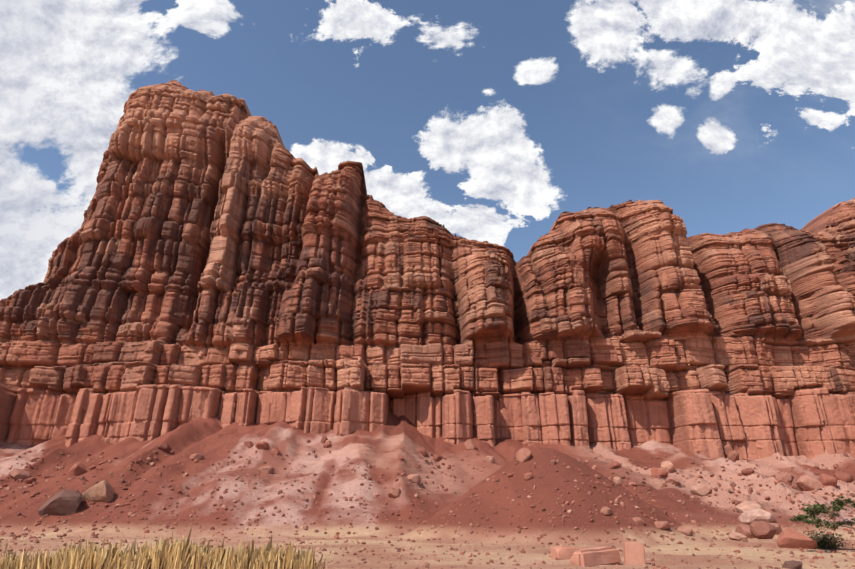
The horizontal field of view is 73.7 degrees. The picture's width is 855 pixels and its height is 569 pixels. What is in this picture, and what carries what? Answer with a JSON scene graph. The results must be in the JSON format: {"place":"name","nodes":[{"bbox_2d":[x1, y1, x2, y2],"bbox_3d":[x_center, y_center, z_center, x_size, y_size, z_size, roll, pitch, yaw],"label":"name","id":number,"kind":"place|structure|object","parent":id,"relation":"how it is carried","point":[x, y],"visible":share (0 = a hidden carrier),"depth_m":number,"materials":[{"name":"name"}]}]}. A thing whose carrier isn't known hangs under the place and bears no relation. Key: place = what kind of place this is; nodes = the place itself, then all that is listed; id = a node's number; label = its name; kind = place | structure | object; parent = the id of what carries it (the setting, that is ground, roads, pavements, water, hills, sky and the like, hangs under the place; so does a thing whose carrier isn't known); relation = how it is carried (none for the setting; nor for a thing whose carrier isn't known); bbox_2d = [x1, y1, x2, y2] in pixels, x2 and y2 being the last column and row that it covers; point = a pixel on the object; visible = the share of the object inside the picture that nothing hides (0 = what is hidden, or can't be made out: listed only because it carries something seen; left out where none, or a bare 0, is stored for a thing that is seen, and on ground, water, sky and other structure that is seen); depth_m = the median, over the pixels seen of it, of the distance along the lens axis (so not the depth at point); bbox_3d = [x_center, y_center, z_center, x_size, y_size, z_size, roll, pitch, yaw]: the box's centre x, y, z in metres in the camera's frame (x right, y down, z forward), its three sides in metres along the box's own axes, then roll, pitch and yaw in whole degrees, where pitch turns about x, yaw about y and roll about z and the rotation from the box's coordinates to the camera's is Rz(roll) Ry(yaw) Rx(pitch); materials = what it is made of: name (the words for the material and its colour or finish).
{"place":"outdoors","nodes":[
{"label":"outdoors","id":0,"kind":"place"},
{"bbox_2d":[0,80,854,458],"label":"cliff","id":1,"kind":"structure","parent":0,"point":[228,258],"depth_m":76.30,"materials":[{"name":"stone"}]},
{"bbox_2d":[0,407,854,568],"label":"terrain","id":2,"kind":"structure","parent":0,"point":[394,436],"depth_m":44.56,"materials":[{"name":"red soil"}]},
{"bbox_2d":[0,449,854,568],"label":"stones","id":3,"kind":"object","parent":2,"relation":"on","point":[152,464],"visible":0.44,"depth_m":40.23,"materials":[{"name":"red stone"}]},
{"bbox_2d":[550,546,584,559],"bbox_3d":[5.139,9.836,20.799,1.172,0.518,0.738,5,-25,-8],"label":"cut block","id":4,"kind":"object","parent":2,"relation":"on","point":[563,552],"depth_m":20.51,"materials":[{"name":"red stone"}]},
{"bbox_2d":[570,547,620,566],"bbox_3d":[5.418,8.872,18.509,1.957,0.598,0.688,12,-27,-32],"label":"rock block","id":5,"kind":"object","parent":2,"relation":"on","point":[594,556],"visible":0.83,"depth_m":18.20,"materials":[{"name":"red stone"}]},
{"bbox_2d":[622,542,645,564],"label":"rock block","id":6,"kind":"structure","parent":2,"relation":"on","point":[633,553],"depth_m":18.32,"materials":[{"name":"red stone"}]},
{"bbox_2d":[788,495,854,529],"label":"acacia","id":7,"kind":"object","parent":2,"relation":"on","point":[817,509],"visible":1,"depth_m":24.98,"materials":[{"name":"green plant"}]},
{"bbox_2d":[0,0,854,299],"label":"sky","id":8,"kind":"structure","parent":0,"point":[491,121],"materials":[{"name":"blue"}]},
{"label":"ground","id":9,"kind":"structure","parent":0,"visible":0},
{"bbox_2d":[0,528,325,568],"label":"dry grass","id":10,"kind":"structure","parent":9,"relation":"on","point":[177,554],"depth_m":4.25,"materials":[{"name":"yellow plant"}]},
{"bbox_2d":[9,436,853,568],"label":"boulders","id":11,"kind":"object","parent":9,"relation":"on","point":[758,518],"visible":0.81,"depth_m":44.17,"materials":[{"name":"stone"}]},
{"bbox_2d":[803,527,852,549],"bbox_3d":[18.375,11.832,26.353,2.575,1.194,2.262,1,-22,-1],"label":"bush","id":12,"kind":"object","parent":9,"relation":"on","point":[824,542],"visible":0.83,"depth_m":26.11,"materials":[{"name":"green plant"}]}
]}

